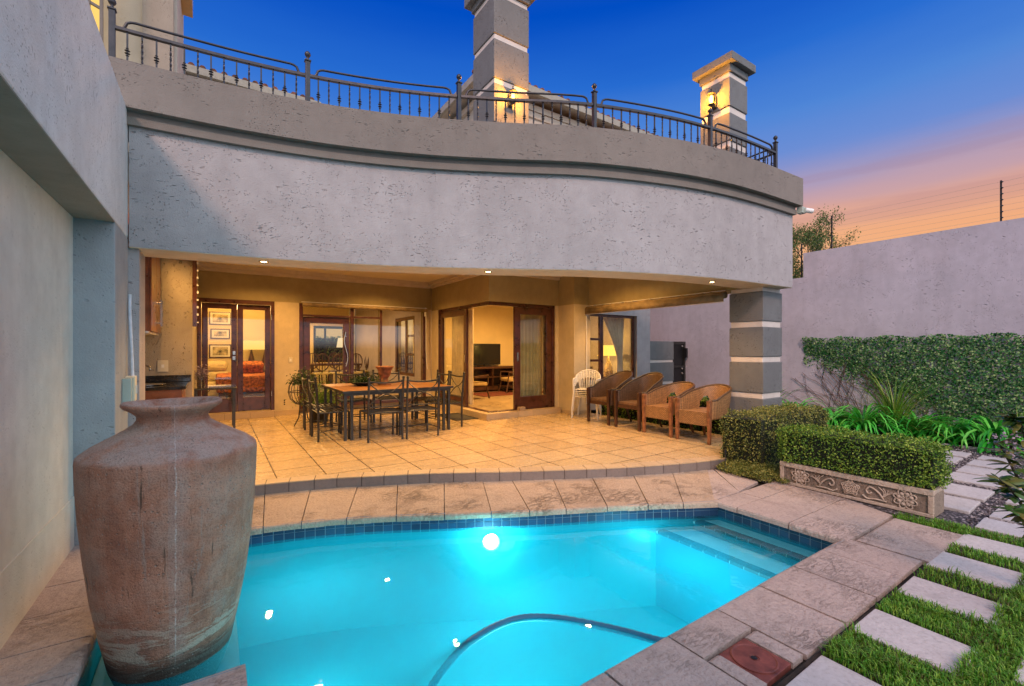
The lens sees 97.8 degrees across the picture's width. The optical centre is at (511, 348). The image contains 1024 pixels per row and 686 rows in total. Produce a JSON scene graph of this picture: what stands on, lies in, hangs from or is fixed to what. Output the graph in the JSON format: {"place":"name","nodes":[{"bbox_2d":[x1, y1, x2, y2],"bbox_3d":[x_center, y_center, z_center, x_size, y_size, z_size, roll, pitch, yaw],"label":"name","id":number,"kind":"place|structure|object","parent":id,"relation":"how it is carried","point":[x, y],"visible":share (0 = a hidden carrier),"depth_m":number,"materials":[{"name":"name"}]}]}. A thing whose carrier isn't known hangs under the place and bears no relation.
{"place":"outdoors","nodes":[
{"label":"outdoors","id":0,"kind":"place"},
{"bbox_2d":[79,517,817,685],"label":"pool basin","id":1,"kind":"object","parent":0,"point":[405,609],"visible":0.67,"depth_m":3.79,"materials":[{"name":"paint"}]},
{"bbox_2d":[91,616,239,685],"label":"pool ledge","id":2,"kind":"object","parent":1,"relation":"on","point":[230,659],"depth_m":2.46,"materials":[{"name":"tile"}]},
{"bbox_2d":[73,396,256,685],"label":"urn","id":3,"kind":"object","parent":2,"relation":"on","point":[164,492],"visible":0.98,"depth_m":2.09,"materials":[{"name":"ceramic"}]},
{"bbox_2d":[65,501,837,685],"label":"waterline tiles","id":4,"kind":"object","parent":1,"relation":"attached to","point":[808,541],"visible":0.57,"depth_m":3.89,"materials":[{"name":"tile"}]},
{"bbox_2d":[483,532,499,550],"bbox_3d":[-0.182,1.690,3.912,0.149,0.149,0.036,0,0,-6],"label":"pool lamp","id":5,"kind":"object","parent":1,"relation":"attached to","point":[491,541],"visible":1,"depth_m":3.90,"materials":[{"name":"metal"}]},
{"bbox_2d":[656,520,814,623],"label":"pool steps","id":6,"kind":"structure","parent":1,"relation":"on","point":[703,567],"depth_m":3.78,"materials":[{"name":"paint"}]},
{"bbox_2d":[218,404,722,480],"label":"terrace floor","id":7,"kind":"structure","parent":0,"point":[286,448],"depth_m":6.21,"materials":[{"name":"tile"}]},
{"bbox_2d":[145,365,190,399],"bbox_3d":[-4.677,0.757,5.772,0.825,1.106,0.995,0,0,-34],"label":"kitchen counter","id":8,"kind":"object","parent":7,"relation":"on","point":[165,386],"visible":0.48,"depth_m":5.67,"materials":[{"name":"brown wood"}]},
{"bbox_2d":[194,384,236,427],"bbox_3d":[-4.920,0.975,7.399,0.598,0.710,0.646,0,0,-34],"label":"glass side table","id":9,"kind":"object","parent":7,"relation":"on","point":[233,387],"visible":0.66,"depth_m":7.29,"materials":[{"name":"metal"}]},
{"bbox_2d":[285,366,320,427],"bbox_3d":[-3.583,0.811,7.657,0.548,1.047,0.627,0,0,-34],"label":"wire plant stand","id":10,"kind":"object","parent":7,"relation":"on","point":[297,381],"visible":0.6,"depth_m":7.58,"materials":[{"name":"metal"}]},
{"bbox_2d":[285,370,343,422],"bbox_3d":[-3.558,0.762,8.140,1.081,1.135,0.848,0,0,-34],"label":"potted fern","id":11,"kind":"object","parent":7,"relation":"on","point":[321,400],"visible":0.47,"depth_m":8.10,"materials":[{"name":"green plant"}]},
{"bbox_2d":[301,373,339,434],"bbox_3d":[-3.099,0.862,7.190,0.511,0.937,0.544,0,0,-34],"label":"iron chair","id":12,"kind":"object","parent":7,"relation":"on","point":[320,404],"visible":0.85,"depth_m":7.11,"materials":[{"name":"black metal"}]},
{"bbox_2d":[307,375,349,441],"bbox_3d":[-2.749,0.862,6.666,0.511,0.937,0.544,0,0,-34],"label":"iron chair","id":13,"kind":"object","parent":7,"relation":"on","point":[318,410],"visible":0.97,"depth_m":6.58,"materials":[{"name":"black metal"}]},
{"bbox_2d":[335,370,371,425],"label":"iron chair","id":14,"kind":"object","parent":7,"relation":"on","point":[364,399],"visible":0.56,"depth_m":8.08,"materials":[{"name":"metal"}]},
{"bbox_2d":[359,376,404,442],"bbox_3d":[-1.921,0.862,6.592,0.544,0.937,0.511,0,0,-34],"label":"iron chair","id":15,"kind":"object","parent":7,"relation":"on","point":[368,411],"visible":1,"depth_m":6.53,"materials":[{"name":"black metal"}]},
{"bbox_2d":[321,381,453,440],"bbox_3d":[-2.110,0.968,7.478,1.744,0.725,1.544,0,0,-34],"label":"patio table","id":16,"kind":"object","parent":7,"relation":"on","point":[349,389],"visible":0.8,"depth_m":7.18,"materials":[{"name":"brown wood"}]},
{"bbox_2d":[341,372,382,385],"bbox_3d":[-2.410,0.491,7.400,0.809,0.226,0.531,0,0,-34],"label":"planted bowl","id":17,"kind":"object","parent":16,"relation":"on","point":[360,381],"visible":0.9,"depth_m":7.28,"materials":[{"name":"green metal"}]},
{"bbox_2d":[375,366,393,384],"bbox_3d":[-2.146,0.447,7.526,0.300,0.315,0.300,0,0,-34],"label":"terracotta pot","id":18,"kind":"object","parent":16,"relation":"on","point":[384,372],"visible":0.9,"depth_m":7.44,"materials":[{"name":"ceramic"}]},
{"bbox_2d":[372,369,405,421],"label":"iron chair","id":19,"kind":"object","parent":7,"relation":"on","point":[387,397],"visible":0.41,"depth_m":8.43,"materials":[{"name":"metal"}]},
{"bbox_2d":[396,375,439,438],"bbox_3d":[-1.443,0.862,6.875,0.544,0.937,0.511,0,0,-34],"label":"iron chair","id":20,"kind":"object","parent":7,"relation":"on","point":[412,408],"visible":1,"depth_m":6.81,"materials":[{"name":"black metal"}]},
{"bbox_2d":[414,369,449,422],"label":"iron chair","id":21,"kind":"object","parent":7,"relation":"on","point":[425,399],"visible":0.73,"depth_m":8.36,"materials":[{"name":"metal"}]},
{"bbox_2d":[426,371,464,428],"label":"iron chair","id":22,"kind":"object","parent":7,"relation":"on","point":[453,401],"visible":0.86,"depth_m":7.65,"materials":[{"name":"metal"}]},
{"bbox_2d":[571,376,601,418],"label":"plastic chair","id":23,"kind":"object","parent":7,"relation":"on","point":[579,396],"visible":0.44,"depth_m":8.88,"materials":[{"name":"plastic"}]},
{"bbox_2d":[571,374,600,416],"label":"plastic chair","id":24,"kind":"object","parent":23,"relation":"on","point":[581,386],"visible":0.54,"depth_m":8.87,"materials":[{"name":"plastic"}]},
{"bbox_2d":[571,373,600,415],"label":"plastic chair","id":25,"kind":"object","parent":24,"relation":"on","point":[580,387],"visible":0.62,"depth_m":8.87,"materials":[{"name":"plastic"}]},
{"bbox_2d":[571,371,600,413],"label":"plastic chair","id":26,"kind":"object","parent":25,"relation":"on","point":[581,383],"visible":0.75,"depth_m":8.88,"materials":[{"name":"plastic"}]},
{"bbox_2d":[571,369,601,411],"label":"plastic chair","id":27,"kind":"object","parent":26,"relation":"on","point":[596,381],"visible":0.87,"depth_m":8.92,"materials":[{"name":"plastic"}]},
{"bbox_2d":[586,370,632,424],"bbox_3d":[1.854,0.870,8.190,0.807,0.932,0.587,0,0,-34],"label":"wicker chair","id":28,"kind":"object","parent":7,"relation":"on","point":[601,392],"visible":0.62,"depth_m":8.26,"materials":[{"name":"brown wicker"}]},
{"bbox_2d":[614,372,663,431],"bbox_3d":[2.223,0.870,7.619,0.807,0.932,0.587,0,0,-34],"label":"wicker chair","id":29,"kind":"object","parent":7,"relation":"on","point":[628,394],"visible":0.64,"depth_m":7.72,"materials":[{"name":"brown wicker"}]},
{"bbox_2d":[642,381,694,437],"bbox_3d":[2.557,0.935,7.120,0.807,0.802,0.587,0,0,-34],"label":"wicker chair","id":30,"kind":"object","parent":7,"relation":"on","point":[655,404],"visible":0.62,"depth_m":7.11,"materials":[{"name":"brown wicker"}]},
{"bbox_2d":[675,384,731,444],"bbox_3d":[2.890,0.935,6.603,0.807,0.802,0.587,0,0,-35],"label":"wicker chair","id":31,"kind":"object","parent":7,"relation":"on","point":[688,410],"visible":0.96,"depth_m":6.54,"materials":[{"name":"brown wicker"}]},
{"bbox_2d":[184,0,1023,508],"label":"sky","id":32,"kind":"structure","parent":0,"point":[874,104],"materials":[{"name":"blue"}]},
{"bbox_2d":[597,345,615,375],"bbox_3d":[2.382,0.289,11.033,0.499,0.760,0.499,0,0,-11],"label":"table lamp","id":33,"kind":"object","parent":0,"point":[608,350],"visible":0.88,"depth_m":10.93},
{"bbox_2d":[401,357,925,685],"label":"ground","id":34,"kind":"structure","parent":0,"point":[410,364],"depth_m":5.07,"materials":[{"name":"soil"}]},
{"bbox_2d":[0,0,127,649],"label":"wing wall","id":35,"kind":"structure","parent":34,"relation":"on","point":[63,245],"depth_m":2.61,"materials":[{"name":"paint"}]},
{"bbox_2d":[122,376,136,402],"bbox_3d":[-3.195,0.340,3.734,0.072,0.220,0.240,0,0,-34],"label":"meter box","id":36,"kind":"object","parent":35,"relation":"attached to","point":[129,388],"visible":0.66,"depth_m":3.64,"materials":[{"name":"grey plastic"}]},
{"bbox_2d":[316,335,341,359],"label":"hedge","id":37,"kind":"object","parent":34,"relation":"on","point":[329,349],"visible":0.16,"depth_m":17.60,"materials":[{"name":"green plant"}]},
{"bbox_2d":[88,0,802,426],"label":"house","id":38,"kind":"structure","parent":34,"relation":"on","point":[556,226],"depth_m":5.15,"materials":[{"name":"paint"}]},
{"bbox_2d":[88,0,102,40],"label":"window","id":39,"kind":"structure","parent":38,"relation":"in","point":[96,6],"depth_m":4.22,"materials":[{"name":"glass"}]},
{"bbox_2d":[128,225,162,334],"bbox_3d":[-4.703,-0.802,5.565,0.542,1.235,1.100,0,0,-34],"label":"wall cupboard","id":40,"kind":"object","parent":38,"relation":"attached to","point":[153,312],"depth_m":5.40,"materials":[{"name":"brown wood"}]},
{"bbox_2d":[149,257,161,331],"bbox_3d":[-4.360,-0.816,5.467,0.080,1.208,0.535,0,0,-34],"label":"door","id":41,"kind":"structure","parent":40,"relation":"in","point":[152,260],"depth_m":5.31,"materials":[{"name":"brown wood"}]},
{"bbox_2d":[156,258,162,332],"bbox_3d":[-4.662,-0.816,5.920,0.080,1.208,0.535,0,0,-34],"label":"door","id":42,"kind":"structure","parent":40,"relation":"in","point":[158,260],"depth_m":5.89,"materials":[{"name":"brown wood"}]},
{"bbox_2d":[181,0,192,17],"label":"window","id":43,"kind":"structure","parent":38,"relation":"in","point":[187,5],"depth_m":5.54,"materials":[{"name":"glass"}]},
{"bbox_2d":[193,260,198,326],"bbox_3d":[-4.530,-0.920,6.393,0.070,1.200,0.095,0,0,-34],"label":"folded blind","id":44,"kind":"object","parent":38,"relation":"attached to","point":[195,293],"visible":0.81,"depth_m":6.37,"materials":[{"name":"brown wood"}]},
{"bbox_2d":[201,361,227,396],"bbox_3d":[-7.376,0.745,10.977,0.980,0.870,0.750,0,0,-34],"label":"bedroom armchair","id":45,"kind":"object","parent":38,"relation":"on","point":[215,367],"visible":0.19,"depth_m":11.10,"materials":[{"name":"beige fabric"}]},
{"bbox_2d":[202,303,236,412],"bbox_3d":[-5.493,0.172,8.390,0.558,2.055,0.095,0,0,-34],"label":"door","id":46,"kind":"structure","parent":38,"relation":"in","point":[226,405],"depth_m":8.43,"materials":[{"name":"brown wood"}]},
{"bbox_2d":[209,344,230,357],"bbox_3d":[-7.756,0.060,11.872,0.500,0.360,0.037,0,0,-34],"label":"framed picture","id":47,"kind":"object","parent":38,"relation":"attached to","point":[219,350],"visible":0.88,"depth_m":11.86,"materials":[{"name":"paper"}]},
{"bbox_2d":[209,311,230,324],"bbox_3d":[-7.756,-0.810,11.872,0.500,0.350,0.037,0,0,-34],"label":"framed picture","id":48,"kind":"object","parent":38,"relation":"attached to","point":[219,318],"visible":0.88,"depth_m":11.85,"materials":[{"name":"paper"}]},
{"bbox_2d":[210,329,229,338],"bbox_3d":[-7.756,-0.400,11.872,0.440,0.270,0.037,0,0,-34],"label":"framed picture","id":49,"kind":"object","parent":38,"relation":"attached to","point":[219,333],"visible":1,"depth_m":11.86,"materials":[{"name":"paper"}]},
{"bbox_2d":[216,360,264,397],"bbox_3d":[-6.602,0.741,10.953,1.100,0.878,2.050,0,0,-34],"label":"bed","id":50,"kind":"object","parent":38,"relation":"on","point":[253,379],"visible":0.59,"depth_m":10.23,"materials":[{"name":"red fabric"}]},
{"bbox_2d":[237,304,271,411],"bbox_3d":[-5.004,0.172,8.688,0.578,2.055,0.142,0,0,-34],"label":"door","id":51,"kind":"structure","parent":38,"relation":"in","point":[252,403],"depth_m":8.67,"materials":[{"name":"brown wood"}]},
{"bbox_2d":[311,353,329,388],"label":"dining chair","id":52,"kind":"object","parent":38,"relation":"on","point":[322,373],"visible":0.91,"depth_m":13.63,"materials":[{"name":"black metal"}]},
{"bbox_2d":[303,317,348,406],"bbox_3d":[-3.911,0.270,9.436,0.920,1.870,0.093,0,0,-34],"label":"door","id":53,"kind":"structure","parent":38,"relation":"in","point":[306,320],"depth_m":9.45,"materials":[{"name":"brown wood"}]},
{"bbox_2d":[313,326,342,361],"bbox_3d":[-6.611,-0.170,16.149,1.090,1.300,0.050,0,0,-34],"label":"window","id":54,"kind":"structure","parent":38,"relation":"in","point":[314,327],"depth_m":16.04,"materials":[{"name":"black metal"}]},
{"bbox_2d":[301,301,427,368],"bbox_3d":[-3.138,-0.245,9.810,2.722,1.451,0.087,0,0,-34],"label":"blind","id":55,"kind":"object","parent":38,"relation":"attached to","point":[353,306],"visible":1,"depth_m":9.73,"materials":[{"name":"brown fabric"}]},
{"bbox_2d":[396,316,414,376],"bbox_3d":[-2.925,-0.070,12.297,0.050,1.600,1.500,0,0,-34],"label":"window","id":56,"kind":"structure","parent":38,"relation":"in","point":[405,319],"depth_m":12.22,"materials":[{"name":"brown wood"}]},
{"bbox_2d":[107,0,778,167],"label":"balcony railing","id":57,"kind":"object","parent":38,"relation":"attached to","point":[113,28],"visible":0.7,"depth_m":4.91,"materials":[{"name":"metal"}]},
{"bbox_2d":[440,309,467,406],"bbox_3d":[-1.296,0.182,9.850,0.060,2.040,1.300,0,0,-34],"label":"sliding door","id":58,"kind":"structure","parent":38,"relation":"in","point":[463,312],"depth_m":9.44,"materials":[{"name":"brown wood"}]},
{"bbox_2d":[452,309,472,404],"bbox_3d":[-1.125,0.175,10.072,0.060,2.080,1.000,0,0,-34],"label":"curtain","id":59,"kind":"object","parent":38,"relation":"hanging from","point":[457,345],"visible":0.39,"depth_m":10.08,"materials":[{"name":"fabric"}]},
{"bbox_2d":[473,365,512,390],"bbox_3d":[-0.682,0.870,13.062,1.713,0.720,0.480,0,0,-34],"label":"tv unit","id":60,"kind":"object","parent":38,"relation":"on","point":[493,372],"visible":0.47,"depth_m":13.12,"materials":[{"name":"brown wood"}]},
{"bbox_2d":[473,344,499,366],"bbox_3d":[-0.805,0.179,12.944,1.099,0.659,0.180,0,0,-34],"label":"television","id":61,"kind":"object","parent":60,"relation":"on","point":[485,354],"visible":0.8,"depth_m":12.97,"materials":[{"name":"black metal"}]},
{"bbox_2d":[473,390,542,396],"bbox_3d":[-0.103,1.224,12.439,2.150,0.012,1.000,0,0,-34],"label":"rug","id":62,"kind":"object","parent":38,"relation":"on","point":[495,393],"visible":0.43,"depth_m":12.19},
{"bbox_2d":[520,314,541,395],"bbox_3d":[0.331,0.172,9.386,0.740,2.085,0.060,0,0,-34],"label":"curtain","id":63,"kind":"object","parent":38,"relation":"hanging from","point":[530,354],"visible":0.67,"depth_m":9.42,"materials":[{"name":"fabric"}]},
{"bbox_2d":[513,307,551,408],"bbox_3d":[0.434,0.182,9.160,0.940,2.040,0.060,0,0,-34],"label":"sliding door","id":64,"kind":"structure","parent":38,"relation":"in","point":[537,400],"depth_m":9.11,"materials":[{"name":"brown wood"}]},
{"bbox_2d":[520,316,544,396],"bbox_3d":[0.411,0.183,9.222,0.870,2.037,0.050,0,0,-34],"label":"sliding door","id":65,"kind":"structure","parent":38,"relation":"in","point":[543,316],"depth_m":9.38,"materials":[{"name":"brown wood"}]},
{"bbox_2d":[590,314,600,379],"bbox_3d":[1.716,-0.045,9.806,0.630,1.450,0.050,0,0,-34],"label":"window","id":66,"kind":"structure","parent":38,"relation":"in","point":[598,360],"depth_m":9.94,"materials":[{"name":"brown wood"}]},
{"bbox_2d":[603,317,623,371],"bbox_3d":[2.384,0.155,10.553,0.790,1.950,0.038,0,0,-34],"label":"curtain","id":67,"kind":"object","parent":38,"relation":"hanging from","point":[615,327],"visible":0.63,"depth_m":10.64,"materials":[{"name":"fabric"}]},
{"bbox_2d":[601,314,633,378],"bbox_3d":[2.435,-0.045,10.287,1.080,1.450,0.050,0,0,-34],"label":"window","id":68,"kind":"structure","parent":38,"relation":"in","point":[611,316],"depth_m":10.41,"materials":[{"name":"brown wood"}]},
{"bbox_2d":[585,290,727,403],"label":"wall","id":69,"kind":"structure","parent":38,"relation":"attached to","point":[693,299],"depth_m":7.66,"materials":[{"name":"beige paint"}]},
{"bbox_3d":[-6.932,0.900,11.875,0.380,0.660,0.350,0,0,-34],"label":"bedside table","id":70,"kind":"object","parent":38,"relation":"on","visible":0},
{"bbox_2d":[243,340,258,360],"bbox_3d":[-6.918,0.174,11.854,0.380,0.790,0.380,0,0,-34],"label":"bedside lamp","id":71,"kind":"object","parent":70,"relation":"on","point":[250,345],"visible":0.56,"depth_m":11.72,"materials":[{"name":"fabric"}]},
{"bbox_2d":[0,469,961,685],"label":"pool coping","id":72,"kind":"object","parent":34,"relation":"on","point":[794,615],"visible":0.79,"depth_m":2.47,"materials":[{"name":"stone"}]},
{"bbox_2d":[717,459,790,483],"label":"ground cover","id":73,"kind":"object","parent":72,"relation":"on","point":[772,468],"visible":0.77,"depth_m":5.00,"materials":[{"name":"green plant"}]},
{"bbox_2d":[719,638,790,685],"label":"skimmer cover","id":74,"kind":"object","parent":72,"relation":"in","point":[764,665],"visible":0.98,"depth_m":2.05,"materials":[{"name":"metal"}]},
{"bbox_2d":[250,470,717,535],"bbox_3d":[-0.433,1.474,4.292,5.833,0.093,1.200,0,0,-12],"label":"pool coping","id":75,"kind":"object","parent":34,"relation":"on","point":[284,511],"visible":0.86,"depth_m":4.22,"materials":[{"name":"stone"}]},
{"bbox_2d":[255,454,729,503],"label":"terrace edge tiles","id":76,"kind":"object","parent":34,"relation":"on","point":[314,482],"visible":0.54,"depth_m":4.83,"materials":[{"name":"beige tile"}]},
{"bbox_2d":[650,341,673,393],"bbox_3d":[3.644,0.620,11.214,0.920,1.620,0.300,0,0,-34],"label":"gatepost","id":77,"kind":"object","parent":34,"relation":"on","point":[661,356],"visible":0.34,"depth_m":11.12,"materials":[{"name":"grey paint"}]},
{"bbox_2d":[673,341,687,393],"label":"garden gate","id":78,"kind":"structure","parent":77,"relation":"attached to","point":[680,354],"depth_m":11.61,"materials":[{"name":"black metal"}]},
{"bbox_2d":[601,392,722,434],"bbox_3d":[2.831,1.088,8.150,0.654,0.706,3.120,0,0,-34],"label":"side hedge","id":79,"kind":"object","parent":34,"relation":"on","point":[622,413],"visible":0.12,"depth_m":7.89,"materials":[{"name":"plant"}]},
{"bbox_2d":[719,401,831,473],"bbox_3d":[3.399,1.074,5.737,1.876,0.728,0.682,0,0,-34],"label":"clipped bush","id":80,"kind":"object","parent":34,"relation":"on","point":[750,435],"visible":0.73,"depth_m":5.31,"materials":[{"name":"green plant"}]},
{"bbox_2d":[793,206,860,278],"bbox_3d":[12.495,-2.213,18.459,5.388,7.286,6.299,0,0,-34],"label":"garden tree","id":81,"kind":"object","parent":34,"relation":"on","point":[817,240],"visible":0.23,"depth_m":18.78,"materials":[{"name":"green plant"}]},
{"bbox_2d":[650,217,1023,425],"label":"boundary wall","id":82,"kind":"structure","parent":34,"relation":"on","point":[966,281],"depth_m":8.24,"materials":[{"name":"paint"}]},
{"bbox_2d":[782,332,1023,427],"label":"ivy","id":83,"kind":"object","parent":82,"relation":"attached to","point":[1018,386],"visible":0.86,"depth_m":7.58,"materials":[{"name":"green plant"}]},
{"bbox_2d":[793,177,1023,277],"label":"electric fence","id":84,"kind":"object","parent":82,"relation":"attached to","point":[1001,205],"visible":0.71,"depth_m":8.00,"materials":[{"name":"black metal"}]},
{"bbox_2d":[756,443,1023,541],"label":"gravel path","id":85,"kind":"structure","parent":0,"point":[953,516],"depth_m":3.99,"materials":[{"name":"grey gravel"}]},
{"bbox_2d":[780,461,943,518],"bbox_3d":[3.326,1.314,4.345,0.302,0.232,1.230,0,0,-34],"label":"stone planter","id":86,"kind":"object","parent":85,"relation":"on","point":[912,500],"visible":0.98,"depth_m":4.14,"materials":[{"name":"beige stone"}]},
{"bbox_2d":[774,423,955,490],"bbox_3d":[3.391,0.991,4.395,0.599,0.460,1.404,0,0,-34],"label":"clipped hedge","id":87,"kind":"object","parent":86,"relation":"in","point":[912,461],"visible":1,"depth_m":4.16,"materials":[{"name":"green plant"}]},
{"bbox_2d":[944,494,980,513],"bbox_3d":[4.029,1.433,4.177,0.452,0.045,0.437,0,0,-34],"label":"stepping stone","id":88,"kind":"object","parent":85,"relation":"on","point":[960,505],"visible":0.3,"depth_m":4.05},
{"bbox_2d":[944,482,994,501],"bbox_3d":[4.484,1.433,4.483,0.463,0.045,0.434,0,0,-34],"label":"stepping stone","id":89,"kind":"object","parent":85,"relation":"on","point":[971,493],"visible":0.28,"depth_m":4.38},
{"bbox_2d":[945,472,1000,488],"bbox_3d":[5.019,1.433,4.844,0.435,0.045,0.421,0,0,-34],"label":"stepping stone","id":90,"kind":"object","parent":85,"relation":"on","point":[959,477],"visible":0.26,"depth_m":4.82,"materials":[{"name":"stone"}]},
{"bbox_2d":[956,465,1013,476],"bbox_3d":[5.433,1.433,5.125,0.440,0.045,0.416,0,0,-34],"label":"stepping stone","id":91,"kind":"object","parent":85,"relation":"on","point":[972,470],"visible":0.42,"depth_m":5.13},
{"bbox_2d":[966,459,1010,471],"bbox_3d":[5.836,1.433,5.454,0.399,0.045,0.343,0,0,-34],"label":"stepping stone","id":92,"kind":"object","parent":85,"relation":"on","point":[979,463],"visible":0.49,"depth_m":5.45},
{"bbox_2d":[975,518,1023,538],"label":"stepping stone","id":93,"kind":"object","parent":85,"relation":"on","point":[1001,527],"visible":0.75,"depth_m":3.52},
{"bbox_2d":[989,506,1021,523],"bbox_3d":[4.342,1.433,3.709,0.444,0.045,0.453,0,0,-34],"label":"stepping stone","id":94,"kind":"object","parent":85,"relation":"on","point":[998,516],"visible":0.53,"depth_m":3.77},
{"bbox_2d":[776,511,1023,685],"bbox_3d":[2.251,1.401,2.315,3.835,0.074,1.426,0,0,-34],"label":"grass","id":95,"kind":"structure","parent":0,"point":[987,634],"depth_m":2.21,"materials":[{"name":"green plant"}]},
{"bbox_2d":[786,655,880,685],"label":"stepping stone","id":96,"kind":"object","parent":95,"relation":"on","point":[821,670],"visible":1,"depth_m":1.94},
{"bbox_2d":[851,609,977,675],"bbox_3d":[1.974,1.448,2.200,0.325,0.045,0.406,0,0,-34],"label":"stepping stone","id":97,"kind":"object","parent":95,"relation":"on","point":[912,639],"visible":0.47,"depth_m":2.19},
{"bbox_2d":[896,576,1002,623],"bbox_3d":[2.506,1.448,2.553,0.324,0.045,0.405,0,0,-34],"label":"stepping stone","id":98,"kind":"object","parent":95,"relation":"on","point":[952,598],"visible":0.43,"depth_m":2.56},
{"bbox_2d":[926,551,1023,590],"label":"stepping stone","id":99,"kind":"object","parent":95,"relation":"on","point":[990,573],"visible":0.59,"depth_m":2.89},
{"bbox_2d":[954,534,1023,562],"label":"stepping stone","id":100,"kind":"object","parent":95,"relation":"on","point":[990,545],"visible":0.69,"depth_m":3.22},
{"bbox_2d":[974,413,1023,538],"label":"glossy shrub","id":101,"kind":"object","parent":95,"relation":"on","point":[1006,483],"visible":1,"depth_m":2.40,"materials":[{"name":"green plant"}]},
{"bbox_2d":[835,428,1013,448],"bbox_3d":[5.671,1.435,8.540,1.680,0.001,6.300,0,0,-34],"label":"flower bed","id":102,"kind":"object","parent":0,"point":[959,442],"visible":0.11,"depth_m":6.84,"materials":[{"name":"soil"}]},
{"bbox_2d":[824,409,861,431],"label":"agapanthus","id":103,"kind":"object","parent":102,"relation":"on","point":[837,420],"visible":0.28,"depth_m":7.57,"materials":[{"name":"green plant"}]},
{"bbox_2d":[825,403,915,437],"bbox_3d":[5.877,1.153,7.431,1.422,0.531,1.358,0,0,-34],"label":"agapanthus","id":104,"kind":"object","parent":102,"relation":"on","point":[871,423],"visible":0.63,"depth_m":7.32,"materials":[{"name":"green plant"}]},
{"bbox_2d":[815,368,988,440],"bbox_3d":[6.272,0.825,7.395,2.272,1.174,2.437,0,0,-34],"label":"reed clump","id":105,"kind":"object","parent":102,"relation":"on","point":[895,406],"visible":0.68,"depth_m":7.27,"materials":[{"name":"green plant"}]},
{"bbox_2d":[873,410,960,444],"bbox_3d":[6.436,1.214,7.098,1.141,0.409,1.072,0,0,33],"label":"agapanthus","id":106,"kind":"object","parent":102,"relation":"on","point":[915,423],"visible":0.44,"depth_m":7.01,"materials":[{"name":"green plant"}]},
{"bbox_2d":[904,416,987,448],"bbox_3d":[6.593,1.221,6.750,1.047,0.395,1.015,0,0,-34],"label":"agapanthus","id":107,"kind":"object","parent":102,"relation":"on","point":[947,429],"visible":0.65,"depth_m":6.64,"materials":[{"name":"green plant"}]},
{"bbox_2d":[934,413,1023,455],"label":"agapanthus","id":108,"kind":"object","parent":102,"relation":"on","point":[995,428],"visible":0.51,"depth_m":6.29,"materials":[{"name":"green plant"}]},
{"label":"water","id":109,"kind":"structure","parent":0,"visible":0},
{"bbox_2d":[428,613,664,685],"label":"pool cleaner","id":110,"kind":"object","parent":109,"relation":"in","point":[445,666],"visible":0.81,"depth_m":2.49,"materials":[{"name":"plastic"}]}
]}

